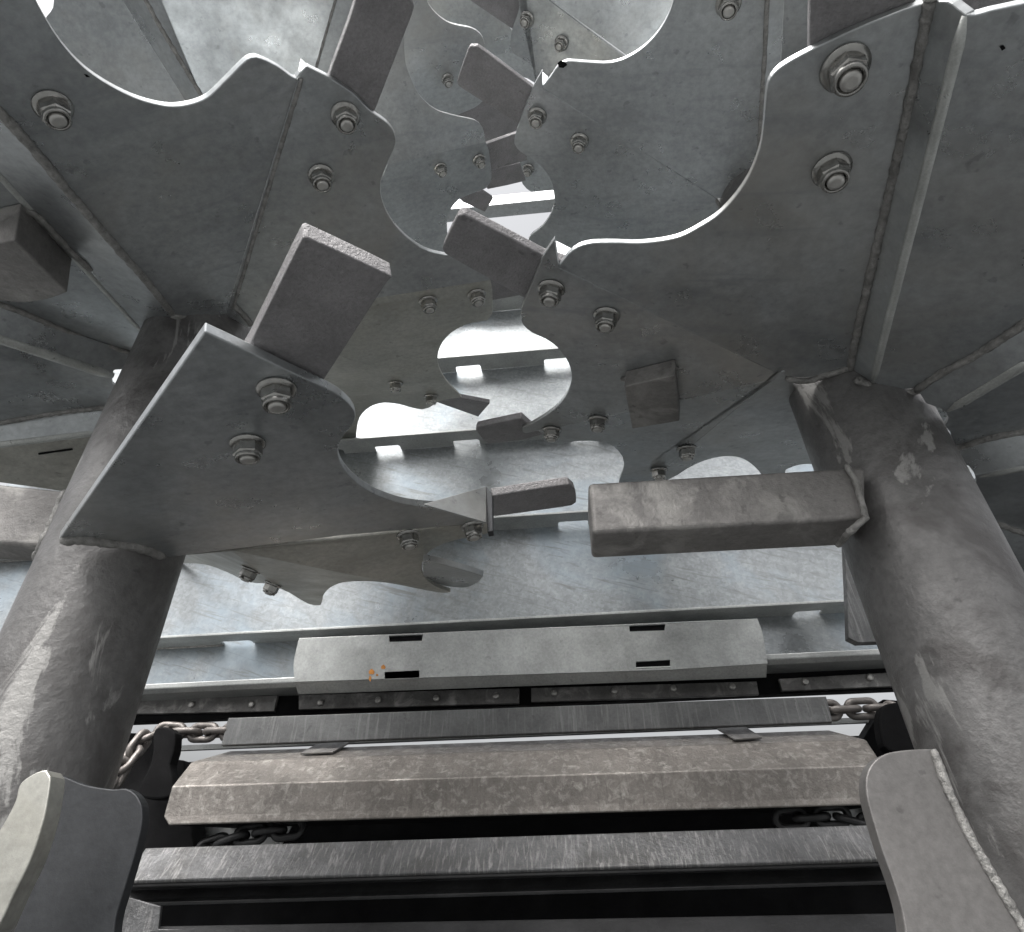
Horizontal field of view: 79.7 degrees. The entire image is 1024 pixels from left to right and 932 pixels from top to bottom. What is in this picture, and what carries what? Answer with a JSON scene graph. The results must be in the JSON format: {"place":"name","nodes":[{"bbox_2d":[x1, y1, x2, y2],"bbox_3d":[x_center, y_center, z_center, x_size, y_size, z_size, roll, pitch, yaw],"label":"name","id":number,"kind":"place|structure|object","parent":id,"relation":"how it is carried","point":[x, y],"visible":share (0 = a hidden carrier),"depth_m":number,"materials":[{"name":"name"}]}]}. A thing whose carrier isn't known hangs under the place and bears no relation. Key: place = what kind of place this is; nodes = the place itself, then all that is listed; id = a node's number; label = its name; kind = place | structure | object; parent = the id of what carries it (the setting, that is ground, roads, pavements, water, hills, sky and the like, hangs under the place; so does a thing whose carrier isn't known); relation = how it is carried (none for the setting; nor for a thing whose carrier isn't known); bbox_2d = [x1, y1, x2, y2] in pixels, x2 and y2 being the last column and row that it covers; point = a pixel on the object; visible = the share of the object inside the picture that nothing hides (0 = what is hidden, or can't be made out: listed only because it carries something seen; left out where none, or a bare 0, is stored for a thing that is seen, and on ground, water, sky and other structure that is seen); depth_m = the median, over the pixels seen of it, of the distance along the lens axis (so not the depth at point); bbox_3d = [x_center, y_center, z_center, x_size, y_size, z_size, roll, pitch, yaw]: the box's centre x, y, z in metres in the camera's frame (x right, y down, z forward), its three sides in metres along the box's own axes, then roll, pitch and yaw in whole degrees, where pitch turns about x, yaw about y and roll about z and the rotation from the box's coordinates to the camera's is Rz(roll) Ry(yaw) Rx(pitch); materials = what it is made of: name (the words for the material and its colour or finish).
{"place":"outdoors","nodes":[
{"label":"outdoors","id":0,"kind":"place"},
{"bbox_2d":[0,0,918,761],"label":"sky","id":1,"kind":"structure","parent":0,"point":[523,225],"materials":[{"name":"white"}]},
{"bbox_2d":[447,190,553,221],"bbox_3d":[0.046,-1.123,2.627,2.700,0.070,0.060,-4,-35,4],"label":"top crossbar","id":2,"kind":"object","parent":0,"point":[521,204],"visible":0.11,"depth_m":2.61,"materials":[{"name":"grey metal"}]},
{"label":"ground","id":3,"kind":"structure","parent":0,"visible":0},
{"bbox_2d":[118,700,896,925],"bbox_3d":[0.093,1.050,1.042,3.500,1.248,0.410,-4,-35,4],"label":"body frame","id":4,"kind":"object","parent":3,"relation":"on","point":[817,900],"visible":0.07,"depth_m":1.34,"materials":[{"name":"galvanised steel"},{"name":"steel"}]},
{"bbox_2d":[0,0,575,931],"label":"vertical auger","id":5,"kind":"object","parent":4,"relation":"on","point":[222,230],"visible":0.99,"depth_m":0.80,"materials":[{"name":"metal"}]},
{"bbox_2d":[0,295,974,700],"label":"tailgate door","id":6,"kind":"structure","parent":4,"relation":"on","point":[548,599],"depth_m":1.58,"materials":[{"name":"grey metal"}]},
{"bbox_2d":[841,547,876,645],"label":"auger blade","id":7,"kind":"structure","parent":6,"relation":"attached to","point":[858,631],"depth_m":1.21,"materials":[{"name":"grey metal"}]},
{"bbox_2d":[114,697,896,931],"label":"chain conveyor","id":8,"kind":"object","parent":4,"relation":"attached to","point":[238,865],"visible":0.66,"depth_m":1.00,"materials":[{"name":"metal"}]},
{"bbox_2d":[874,702,914,753],"bbox_3d":[0.753,0.515,1.198,0.085,0.097,0.030,-4,-35,4],"label":"sprocket guard","id":9,"kind":"object","parent":8,"relation":"attached to","point":[891,732],"visible":0.48,"depth_m":1.19,"materials":[{"name":"black rubber"}]},
{"bbox_2d":[133,668,893,724],"bbox_3d":[0.031,0.529,1.418,3.200,0.053,0.049,-4,-35,4],"label":"seal bar","id":10,"kind":"object","parent":4,"relation":"attached to","point":[840,682],"visible":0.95,"depth_m":1.41,"materials":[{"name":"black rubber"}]},
{"bbox_2d":[164,718,876,827],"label":"cross beam","id":11,"kind":"structure","parent":4,"relation":"attached to","point":[737,770],"depth_m":1.18,"materials":[{"name":"grey metal"}]},
{"bbox_2d":[139,727,181,800],"bbox_3d":[-0.727,0.626,1.292,0.080,0.139,0.030,-4,-35,4],"label":"sprocket guard","id":12,"kind":"object","parent":11,"relation":"attached to","point":[161,778],"visible":0.88,"depth_m":1.28,"materials":[{"name":"black rubber"}]},
{"bbox_2d":[443,0,1023,931],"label":"vertical auger","id":13,"kind":"object","parent":4,"relation":"on","point":[771,240],"visible":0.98,"depth_m":0.73,"materials":[{"name":"metal"}]}
]}

